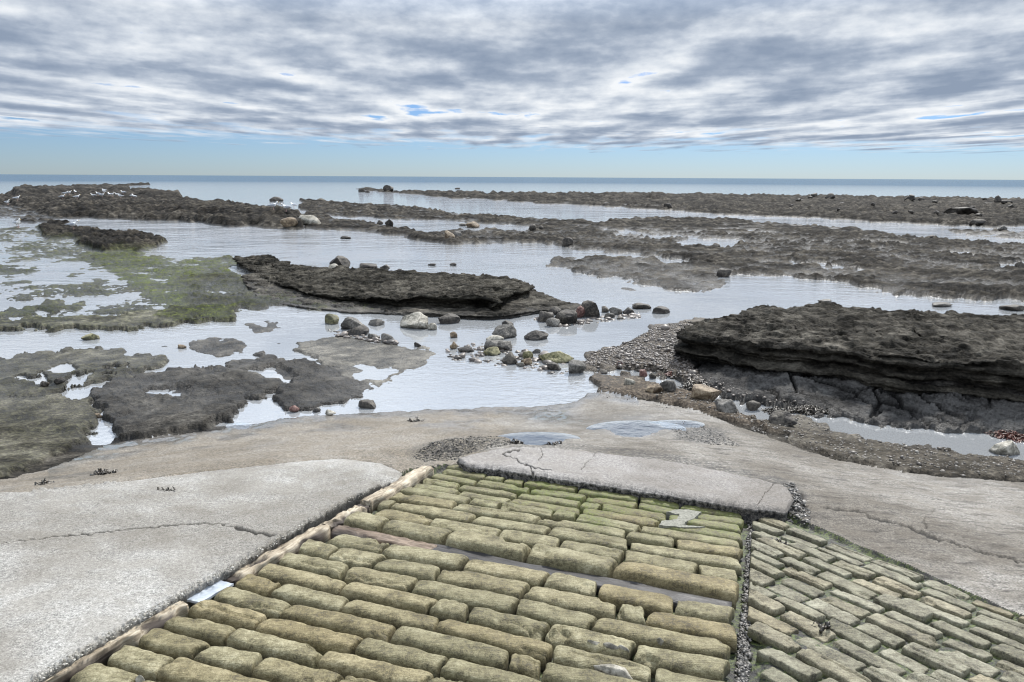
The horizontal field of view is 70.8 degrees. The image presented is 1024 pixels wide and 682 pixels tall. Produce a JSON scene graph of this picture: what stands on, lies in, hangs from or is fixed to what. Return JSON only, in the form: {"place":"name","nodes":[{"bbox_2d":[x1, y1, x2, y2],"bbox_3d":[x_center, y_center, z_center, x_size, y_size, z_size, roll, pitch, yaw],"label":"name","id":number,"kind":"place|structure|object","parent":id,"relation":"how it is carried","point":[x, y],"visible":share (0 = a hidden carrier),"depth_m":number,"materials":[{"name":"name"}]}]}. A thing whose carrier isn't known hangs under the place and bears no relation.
{"place":"outdoors","nodes":[
{"label":"outdoors","id":0,"kind":"place"},
{"bbox_2d":[0,459,401,681],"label":"concrete slab","id":1,"kind":"structure","parent":0,"point":[83,566],"depth_m":3.90,"materials":[{"name":"concrete"}]},
{"bbox_2d":[0,185,1023,481],"bbox_3d":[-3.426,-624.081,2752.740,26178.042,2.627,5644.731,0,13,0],"label":"foreshore","id":2,"kind":"structure","parent":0,"point":[244,371],"depth_m":14.00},
{"bbox_2d":[40,381,48,386],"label":"stone","id":3,"kind":"object","parent":2,"relation":"on","point":[44,383],"visible":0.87,"depth_m":10.27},
{"bbox_2d":[54,377,65,383],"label":"stone","id":4,"kind":"object","parent":2,"relation":"on","point":[59,380],"visible":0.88,"depth_m":10.38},
{"bbox_2d":[64,220,78,225],"bbox_3d":[-23.224,-6.144,38.048,0.782,0.514,0.269,0,13,-3],"label":"gull","id":5,"kind":"object","parent":2,"relation":"on","point":[72,224],"visible":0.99,"depth_m":37.96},
{"bbox_2d":[81,333,99,340],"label":"boulder","id":6,"kind":"object","parent":2,"relation":"on","point":[91,337],"visible":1,"depth_m":13.41,"materials":[{"name":"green stone"}]},
{"bbox_2d":[0,182,304,231],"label":"reef","id":7,"kind":"object","parent":2,"relation":"on","point":[147,204],"visible":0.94,"depth_m":56.90},
{"bbox_2d":[280,217,297,226],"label":"boulder","id":8,"kind":"object","parent":7,"relation":"on","point":[288,221],"visible":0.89,"depth_m":41.36,"materials":[{"name":"beige stone"}]},
{"bbox_2d":[269,197,283,200],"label":"stone","id":9,"kind":"object","parent":2,"relation":"on","point":[276,199],"visible":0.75,"depth_m":86.34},
{"bbox_2d":[289,405,299,412],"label":"stone","id":10,"kind":"object","parent":2,"relation":"on","point":[294,409],"visible":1,"depth_m":9.36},
{"bbox_2d":[299,215,320,224],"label":"boulder","id":11,"kind":"object","parent":2,"relation":"on","point":[308,219],"visible":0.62,"depth_m":43.18,"materials":[{"name":"stone"}]},
{"bbox_2d":[325,409,335,414],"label":"stone","id":12,"kind":"object","parent":2,"relation":"on","point":[328,412],"visible":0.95,"depth_m":9.11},
{"bbox_2d":[325,313,338,325],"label":"boulder","id":13,"kind":"object","parent":2,"relation":"on","point":[331,319],"visible":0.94,"depth_m":14.95,"materials":[{"name":"green stone"}]},
{"bbox_2d":[341,317,361,329],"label":"boulder","id":14,"kind":"object","parent":2,"relation":"on","point":[348,323],"visible":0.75,"depth_m":14.41,"materials":[{"name":"grey stone"}]},
{"bbox_2d":[347,324,368,336],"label":"boulder","id":15,"kind":"object","parent":2,"relation":"on","point":[361,329],"visible":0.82,"depth_m":13.93,"materials":[{"name":"stone"}]},
{"bbox_2d":[358,399,375,410],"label":"boulder","id":16,"kind":"object","parent":2,"relation":"on","point":[367,404],"visible":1,"depth_m":9.54,"materials":[{"name":"stone"}]},
{"bbox_2d":[368,319,384,327],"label":"boulder","id":17,"kind":"object","parent":2,"relation":"on","point":[376,323],"visible":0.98,"depth_m":14.84,"materials":[{"name":"grey stone"}]},
{"bbox_2d":[381,333,393,341],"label":"boulder","id":18,"kind":"object","parent":2,"relation":"on","point":[384,336],"visible":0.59,"depth_m":13.31,"materials":[{"name":"grey stone"}]},
{"bbox_2d":[385,219,392,226],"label":"stone","id":19,"kind":"object","parent":2,"relation":"on","point":[389,222],"visible":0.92,"depth_m":42.66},
{"bbox_2d":[232,254,580,325],"bbox_3d":[-4.681,-1.523,19.453,14.249,0.731,5.275,9,15,33],"label":"rock ledge","id":20,"kind":"object","parent":2,"relation":"on","point":[484,299],"visible":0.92,"depth_m":17.58,"materials":[{"name":"stone"}]},
{"bbox_2d":[329,255,350,266],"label":"boulder","id":21,"kind":"object","parent":20,"relation":"on","point":[338,260],"visible":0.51,"depth_m":22.02,"materials":[{"name":"stone"}]},
{"bbox_2d":[359,263,376,268],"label":"boulder","id":22,"kind":"object","parent":20,"relation":"on","point":[366,265],"visible":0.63,"depth_m":21.66,"materials":[{"name":"stone"}]},
{"bbox_2d":[400,312,427,329],"bbox_3d":[-1.989,-0.347,14.665,0.564,0.461,0.593,-4,13,-17],"label":"boulder","id":23,"kind":"object","parent":2,"relation":"on","point":[416,321],"visible":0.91,"depth_m":14.59,"materials":[{"name":"stone"}]},
{"bbox_2d":[427,323,436,330],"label":"stone","id":24,"kind":"object","parent":2,"relation":"on","point":[431,326],"visible":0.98,"depth_m":14.43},
{"bbox_2d":[438,313,460,326],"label":"boulder","id":25,"kind":"object","parent":2,"relation":"on","point":[451,319],"visible":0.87,"depth_m":15.05,"materials":[{"name":"stone"}]},
{"bbox_2d":[445,230,454,237],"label":"boulder","id":26,"kind":"object","parent":2,"relation":"on","point":[448,234],"visible":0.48,"depth_m":34.25,"materials":[{"name":"beige stone"}]},
{"bbox_2d":[450,342,456,350],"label":"stone","id":27,"kind":"object","parent":2,"relation":"on","point":[453,345],"visible":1,"depth_m":12.83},
{"bbox_2d":[450,332,456,338],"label":"stone","id":28,"kind":"object","parent":2,"relation":"on","point":[453,335],"visible":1,"depth_m":13.74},
{"bbox_2d":[454,231,461,237],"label":"stone","id":29,"kind":"object","parent":2,"relation":"on","point":[456,233],"visible":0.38,"depth_m":34.72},
{"bbox_2d":[457,346,473,352],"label":"boulder","id":30,"kind":"object","parent":2,"relation":"on","point":[466,349],"visible":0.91,"depth_m":12.62,"materials":[{"name":"stone"}]},
{"bbox_2d":[465,221,479,228],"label":"boulder","id":31,"kind":"object","parent":2,"relation":"on","point":[474,224],"visible":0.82,"depth_m":43.52,"materials":[{"name":"beige stone"}]},
{"bbox_2d":[328,312,641,375],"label":"boulders","id":32,"kind":"object","parent":2,"relation":"on","point":[536,360],"visible":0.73,"depth_m":12.64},
{"bbox_2d":[483,347,500,357],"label":"boulder","id":33,"kind":"object","parent":32,"relation":"on","point":[491,352],"visible":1,"depth_m":12.40,"materials":[{"name":"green stone"}]},
{"bbox_2d":[502,352,517,366],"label":"boulder","id":34,"kind":"object","parent":32,"relation":"on","point":[509,359],"visible":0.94,"depth_m":11.82,"materials":[{"name":"stone"}]},
{"bbox_2d":[521,358,531,367],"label":"stone","id":35,"kind":"object","parent":32,"relation":"on","point":[527,362],"visible":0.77,"depth_m":11.78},
{"bbox_2d":[539,351,573,364],"bbox_3d":[0.742,0.271,12.075,0.600,0.228,0.393,0,13,0],"label":"boulder","id":36,"kind":"object","parent":32,"relation":"on","point":[558,357],"visible":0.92,"depth_m":11.96,"materials":[{"name":"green stone"}]},
{"bbox_2d":[486,335,503,340],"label":"boulder","id":37,"kind":"object","parent":2,"relation":"on","point":[494,337],"visible":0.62,"depth_m":13.51,"materials":[{"name":"stone"}]},
{"bbox_2d":[484,340,511,349],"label":"boulder","id":38,"kind":"object","parent":2,"relation":"on","point":[502,344],"visible":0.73,"depth_m":12.71,"materials":[{"name":"grey stone"}]},
{"bbox_2d":[492,324,516,340],"bbox_3d":[-0.156,-0.133,13.847,0.434,0.389,0.370,-10,16,-38],"label":"boulder","id":39,"kind":"object","parent":2,"relation":"on","point":[506,332],"visible":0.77,"depth_m":13.76,"materials":[{"name":"grey stone"}]},
{"bbox_2d":[537,311,553,325],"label":"boulder","id":40,"kind":"object","parent":2,"relation":"on","point":[544,316],"visible":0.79,"depth_m":15.29,"materials":[{"name":"stone"}]},
{"bbox_2d":[546,318,559,329],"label":"boulder","id":41,"kind":"object","parent":2,"relation":"on","point":[552,323],"visible":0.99,"depth_m":14.83,"materials":[{"name":"grey stone"}]},
{"bbox_2d":[548,306,561,315],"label":"boulder","id":42,"kind":"object","parent":2,"relation":"on","point":[555,310],"visible":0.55,"depth_m":16.11,"materials":[{"name":"stone"}]},
{"bbox_2d":[554,309,576,327],"bbox_3d":[1.133,-0.429,15.164,0.422,0.461,0.351,-6,14,-25],"label":"boulder","id":43,"kind":"object","parent":2,"relation":"on","point":[566,316],"visible":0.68,"depth_m":15.05,"materials":[{"name":"stone"}]},
{"bbox_2d":[562,237,572,246],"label":"stone","id":44,"kind":"object","parent":2,"relation":"on","point":[566,241],"visible":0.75,"depth_m":31.78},
{"bbox_2d":[568,359,585,378],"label":"boulder","id":45,"kind":"object","parent":2,"relation":"on","point":[577,368],"visible":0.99,"depth_m":11.27,"materials":[{"name":"grey stone"}]},
{"bbox_2d":[576,306,584,319],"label":"stone","id":46,"kind":"object","parent":2,"relation":"on","point":[580,310],"visible":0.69,"depth_m":15.72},
{"bbox_2d":[581,300,599,321],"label":"boulder","id":47,"kind":"object","parent":2,"relation":"on","point":[590,308],"visible":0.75,"depth_m":15.78,"materials":[{"name":"stone"}]},
{"bbox_2d":[597,369,607,374],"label":"stone","id":48,"kind":"object","parent":2,"relation":"on","point":[602,371],"visible":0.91,"depth_m":11.29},
{"bbox_2d":[602,306,608,312],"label":"stone","id":49,"kind":"object","parent":2,"relation":"on","point":[605,309],"visible":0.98,"depth_m":16.40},
{"bbox_2d":[609,307,622,317],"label":"boulder","id":50,"kind":"object","parent":2,"relation":"on","point":[615,311],"visible":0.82,"depth_m":16.16,"materials":[{"name":"grey stone"}]},
{"bbox_2d":[623,307,633,314],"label":"stone","id":51,"kind":"object","parent":2,"relation":"on","point":[627,310],"visible":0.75,"depth_m":16.14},
{"bbox_2d":[624,378,634,384],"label":"stone","id":52,"kind":"object","parent":2,"relation":"on","point":[627,381],"visible":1,"depth_m":10.34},
{"bbox_2d":[639,369,647,377],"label":"stone","id":53,"kind":"object","parent":2,"relation":"on","point":[642,372],"visible":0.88,"depth_m":10.83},
{"bbox_2d":[583,320,707,383],"bbox_3d":[2.354,0.062,13.023,1.995,0.212,5.020,3,13,11],"label":"shingle","id":54,"kind":"object","parent":2,"relation":"on","point":[626,351],"visible":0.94,"depth_m":12.10,"materials":[{"name":"gravel"}]},
{"bbox_2d":[649,372,655,379],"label":"stone","id":55,"kind":"object","parent":2,"relation":"on","point":[652,375],"visible":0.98,"depth_m":11.02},
{"bbox_2d":[645,384,662,392],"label":"boulder","id":56,"kind":"object","parent":2,"relation":"on","point":[654,388],"visible":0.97,"depth_m":9.81,"materials":[{"name":"beige stone"}]},
{"bbox_2d":[660,380,676,391],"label":"boulder","id":57,"kind":"object","parent":2,"relation":"on","point":[668,385],"visible":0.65,"depth_m":9.90,"materials":[{"name":"grey stone"}]},
{"bbox_2d":[678,378,709,390],"bbox_3d":[2.672,0.620,10.470,0.554,0.131,0.562,11,16,38],"label":"seaweed clump","id":58,"kind":"object","parent":2,"relation":"on","point":[688,386],"visible":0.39,"depth_m":10.42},
{"bbox_2d":[691,384,721,400],"bbox_3d":[2.606,0.712,9.672,0.440,0.248,0.308,0,13,0],"label":"boulder","id":59,"kind":"object","parent":2,"relation":"on","point":[702,391],"visible":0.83,"depth_m":9.58,"materials":[{"name":"beige stone"}]},
{"bbox_2d":[716,268,731,277],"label":"boulder","id":60,"kind":"object","parent":2,"relation":"on","point":[723,272],"visible":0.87,"depth_m":22.35,"materials":[{"name":"stone"}]},
{"bbox_2d":[714,399,737,412],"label":"boulder","id":61,"kind":"object","parent":2,"relation":"on","point":[726,405],"visible":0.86,"depth_m":8.96,"materials":[{"name":"grey stone"}]},
{"bbox_2d":[746,400,760,412],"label":"boulder","id":62,"kind":"object","parent":2,"relation":"on","point":[752,406],"visible":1,"depth_m":9.53,"materials":[{"name":"stone"}]},
{"bbox_2d":[708,377,806,419],"bbox_3d":[3.119,0.815,9.782,0.963,0.212,1.600,-11,17,-41],"label":"shingle","id":63,"kind":"object","parent":2,"relation":"on","point":[743,395],"visible":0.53,"depth_m":9.78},
{"bbox_2d":[761,406,786,414],"bbox_3d":[3.467,0.902,9.480,0.351,0.076,0.352,0,13,0],"label":"seaweed clump","id":64,"kind":"object","parent":2,"relation":"on","point":[770,410],"visible":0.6,"depth_m":9.49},
{"bbox_2d":[768,410,796,425],"bbox_3d":[3.255,0.946,8.704,0.306,0.205,0.279,0,13,0],"label":"boulder","id":65,"kind":"object","parent":2,"relation":"on","point":[783,418],"visible":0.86,"depth_m":8.65,"materials":[{"name":"stone"}]},
{"bbox_2d":[782,405,829,415],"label":"pebbles","id":66,"kind":"object","parent":2,"relation":"on","point":[805,410],"visible":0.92,"depth_m":9.44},
{"bbox_2d":[646,387,1022,475],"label":"shingle","id":67,"kind":"object","parent":2,"relation":"on","point":[901,448],"visible":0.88,"depth_m":7.74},
{"bbox_2d":[673,301,1023,401],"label":"rock ledge","id":68,"kind":"object","parent":2,"relation":"on","point":[921,351],"visible":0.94,"depth_m":10.53,"materials":[{"name":"stone"}]},
{"bbox_2d":[988,440,1019,457],"bbox_3d":[5.546,1.222,8.121,0.299,0.234,0.244,0,13,0],"label":"boulder","id":69,"kind":"object","parent":2,"relation":"on","point":[1008,448],"visible":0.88,"depth_m":8.04,"materials":[{"name":"stone"}]},
{"bbox_2d":[986,429,1023,442],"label":"seaweed clump","id":70,"kind":"object","parent":2,"relation":"on","point":[999,434],"visible":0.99,"depth_m":8.57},
{"bbox_2d":[999,305,1023,312],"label":"boulder","id":71,"kind":"object","parent":2,"relation":"on","point":[1012,308],"visible":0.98,"depth_m":16.91,"materials":[{"name":"stone"}]},
{"bbox_2d":[1014,261,1023,267],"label":"stone","id":72,"kind":"object","parent":2,"relation":"on","point":[1019,264],"visible":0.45,"depth_m":24.54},
{"bbox_2d":[0,390,1023,614],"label":"concrete apron","id":73,"kind":"object","parent":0,"point":[966,534],"visible":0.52,"depth_m":6.42,"materials":[{"name":"concrete"}]},
{"bbox_2d":[34,478,54,484],"bbox_3d":[-3.489,1.045,5.372,0.135,0.048,0.080,-7,15,-28],"label":"seaweed clump","id":74,"kind":"object","parent":73,"relation":"on","point":[43,482],"visible":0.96,"depth_m":5.37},
{"bbox_2d":[90,468,116,475],"bbox_3d":[-3.217,1.029,5.699,0.225,0.051,0.130,0,13,0],"label":"seaweed clump","id":75,"kind":"object","parent":73,"relation":"on","point":[100,471],"visible":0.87,"depth_m":5.69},
{"bbox_2d":[413,435,510,461],"bbox_3d":[-0.413,0.963,6.542,0.627,0.272,1.360,9,16,34],"label":"grit","id":76,"kind":"object","parent":73,"relation":"on","point":[481,443],"visible":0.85,"depth_m":6.31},
{"bbox_2d":[507,438,523,443],"bbox_3d":[-0.002,0.957,6.807,0.250,0.067,0.157,-2,13,-11],"label":"seaweed clump","id":77,"kind":"object","parent":73,"relation":"on","point":[516,441],"visible":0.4,"depth_m":6.80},
{"bbox_2d":[544,440,561,445],"bbox_3d":[0.438,0.986,6.853,0.308,0.062,0.176,0,13,0],"label":"seaweed clump","id":78,"kind":"object","parent":73,"relation":"on","point":[554,443],"visible":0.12,"depth_m":6.87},
{"bbox_2d":[457,447,793,523],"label":"concrete slab","id":79,"kind":"structure","parent":73,"relation":"on","point":[747,499],"depth_m":5.54,"materials":[{"name":"concrete"}]},
{"bbox_2d":[594,384,812,524],"bbox_3d":[1.932,0.954,7.768,0.885,0.792,5.754,-1,13,-7],"label":"grit","id":80,"kind":"object","parent":73,"relation":"on","point":[792,490],"visible":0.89,"depth_m":5.49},
{"bbox_2d":[0,174,1023,391],"bbox_3d":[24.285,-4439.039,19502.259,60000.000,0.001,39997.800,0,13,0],"label":"sea water","id":81,"kind":"structure","parent":0,"point":[341,192],"depth_m":51.74,"materials":[{"name":"liquid"}]},
{"bbox_2d":[522,351,532,358],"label":"stone","id":82,"kind":"object","parent":81,"relation":"on","point":[527,354],"visible":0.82,"depth_m":12.18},
{"bbox_2d":[524,330,548,341],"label":"boulder","id":83,"kind":"object","parent":81,"relation":"on","point":[536,335],"visible":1,"depth_m":13.61,"materials":[{"name":"stone"}]},
{"bbox_2d":[547,361,561,373],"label":"boulder","id":84,"kind":"object","parent":81,"relation":"on","point":[553,366],"visible":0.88,"depth_m":11.47,"materials":[{"name":"stone"}]},
{"bbox_2d":[604,313,614,318],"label":"stone","id":85,"kind":"object","parent":81,"relation":"on","point":[612,315],"visible":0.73,"depth_m":15.78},
{"bbox_2d":[632,303,650,310],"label":"boulder","id":86,"kind":"object","parent":81,"relation":"on","point":[643,306],"visible":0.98,"depth_m":16.87,"materials":[{"name":"stone"}]},
{"bbox_2d":[651,306,669,315],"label":"boulder","id":87,"kind":"object","parent":81,"relation":"on","point":[660,311],"visible":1,"depth_m":16.32,"materials":[{"name":"stone"}]},
{"bbox_2d":[932,302,952,307],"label":"boulder","id":88,"kind":"object","parent":81,"relation":"on","point":[940,304],"visible":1,"depth_m":17.36,"materials":[{"name":"grey stone"}]},
{"bbox_2d":[0,0,1023,179],"label":"sky","id":89,"kind":"structure","parent":0,"point":[778,89],"materials":[{"name":"grey"}]},
{"bbox_2d":[211,464,1023,681],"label":"sett bedding","id":90,"kind":"object","parent":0,"point":[758,669],"visible":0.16,"depth_m":3.70,"materials":[{"name":"gravel"}]},
{"bbox_2d":[43,601,188,681],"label":"timber edging","id":91,"kind":"object","parent":90,"relation":"on","point":[132,636],"visible":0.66,"depth_m":2.94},
{"bbox_2d":[187,580,233,603],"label":"puddle of water","id":92,"kind":"object","parent":90,"relation":"on","point":[211,591],"visible":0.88,"depth_m":3.41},
{"bbox_2d":[223,524,330,586],"bbox_3d":[-1.266,1.208,3.958,0.110,0.249,0.829,5,14,19],"label":"timber edging","id":93,"kind":"object","parent":90,"relation":"on","point":[321,532],"visible":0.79,"depth_m":3.92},
{"bbox_2d":[321,504,369,532],"bbox_3d":[-1.051,1.161,4.589,0.103,0.208,0.463,4,13,18],"label":"timber edging","id":94,"kind":"object","parent":90,"relation":"on","point":[337,519],"visible":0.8,"depth_m":4.55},
{"bbox_2d":[360,466,433,513],"bbox_3d":[-0.817,1.093,5.265,0.117,0.280,0.954,5,14,19],"label":"timber edging","id":95,"kind":"object","parent":90,"relation":"on","point":[413,478],"visible":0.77,"depth_m":5.20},
{"bbox_2d":[28,478,392,681],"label":"concrete crumbs","id":96,"kind":"object","parent":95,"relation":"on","point":[134,619],"visible":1,"depth_m":3.09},
{"bbox_2d":[70,465,743,681],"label":"sett paving","id":97,"kind":"structure","parent":90,"relation":"on","point":[345,608],"depth_m":3.42,"materials":[{"name":"stone"}]},
{"bbox_2d":[135,675,144,681],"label":"stone","id":98,"kind":"object","parent":97,"relation":"on","point":[139,678],"visible":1,"depth_m":2.65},
{"bbox_2d":[330,525,436,549],"bbox_3d":[-0.756,1.214,4.244,0.652,0.160,0.134,5,14,18],"label":"timber board","id":99,"kind":"object","parent":97,"relation":"on","point":[379,537],"visible":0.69,"depth_m":4.23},
{"bbox_2d":[385,543,731,609],"bbox_3d":[0.187,1.309,3.923,1.930,0.163,0.152,5,14,19],"label":"timber board","id":100,"kind":"object","parent":97,"relation":"on","point":[675,596],"visible":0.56,"depth_m":3.83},
{"bbox_2d":[603,642,618,649],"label":"stone","id":101,"kind":"object","parent":97,"relation":"on","point":[609,645],"visible":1,"depth_m":3.06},
{"bbox_2d":[593,664,632,678],"bbox_3d":[0.405,1.325,2.899,0.170,0.039,0.059,4,13,16],"label":"stone","id":102,"kind":"object","parent":97,"relation":"on","point":[614,670],"visible":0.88,"depth_m":2.88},
{"bbox_2d":[618,645,628,652],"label":"stone","id":103,"kind":"object","parent":97,"relation":"on","point":[622,647],"visible":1,"depth_m":3.05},
{"bbox_2d":[657,637,663,645],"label":"stone","id":104,"kind":"object","parent":97,"relation":"on","point":[660,641],"visible":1,"depth_m":3.13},
{"bbox_2d":[659,509,704,527],"bbox_3d":[1.133,1.213,4.836,0.297,0.118,0.390,3,13,10],"label":"mortar patch","id":105,"kind":"object","parent":97,"relation":"on","point":[685,516],"visible":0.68,"depth_m":4.81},
{"bbox_2d":[734,522,754,681],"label":"grit","id":106,"kind":"object","parent":90,"relation":"on","point":[743,664],"visible":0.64,"depth_m":3.37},
{"bbox_2d":[756,537,787,544],"bbox_3d":[1.628,1.261,4.497,0.246,0.060,0.207,0,13,0],"label":"seaweed clump","id":107,"kind":"object","parent":90,"relation":"on","point":[780,541],"visible":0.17,"depth_m":4.52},
{"bbox_2d":[747,517,1023,681],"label":"sett paving","id":108,"kind":"structure","parent":90,"relation":"on","point":[907,617],"depth_m":3.51,"materials":[{"name":"grey stone"}]},
{"bbox_2d":[811,621,830,635],"bbox_3d":[1.461,1.351,3.418,0.119,0.059,0.114,-9,16,-36],"label":"seaweed clump","id":109,"kind":"object","parent":108,"relation":"on","point":[827,625],"visible":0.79,"depth_m":3.39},
{"bbox_2d":[347,187,1023,228],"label":"reef","id":110,"kind":"object","parent":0,"point":[862,208],"visible":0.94,"depth_m":77.81},
{"bbox_2d":[383,185,392,191],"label":"stone","id":111,"kind":"object","parent":110,"relation":"on","point":[387,187],"visible":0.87,"depth_m":139.21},
{"bbox_2d":[825,193,834,198],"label":"stone","id":112,"kind":"object","parent":110,"relation":"on","point":[830,195],"visible":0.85,"depth_m":102.36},
{"bbox_2d":[943,207,977,214],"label":"boulder","id":113,"kind":"object","parent":110,"relation":"on","point":[965,210],"visible":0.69,"depth_m":58.25,"materials":[{"name":"stone"}]},
{"bbox_2d":[969,219,985,224],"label":"boulder","id":114,"kind":"object","parent":110,"relation":"on","point":[979,221],"visible":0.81,"depth_m":47.37,"materials":[{"name":"stone"}]},
{"bbox_2d":[994,195,1001,201],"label":"stone","id":115,"kind":"object","parent":110,"relation":"on","point":[998,198],"visible":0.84,"depth_m":85.01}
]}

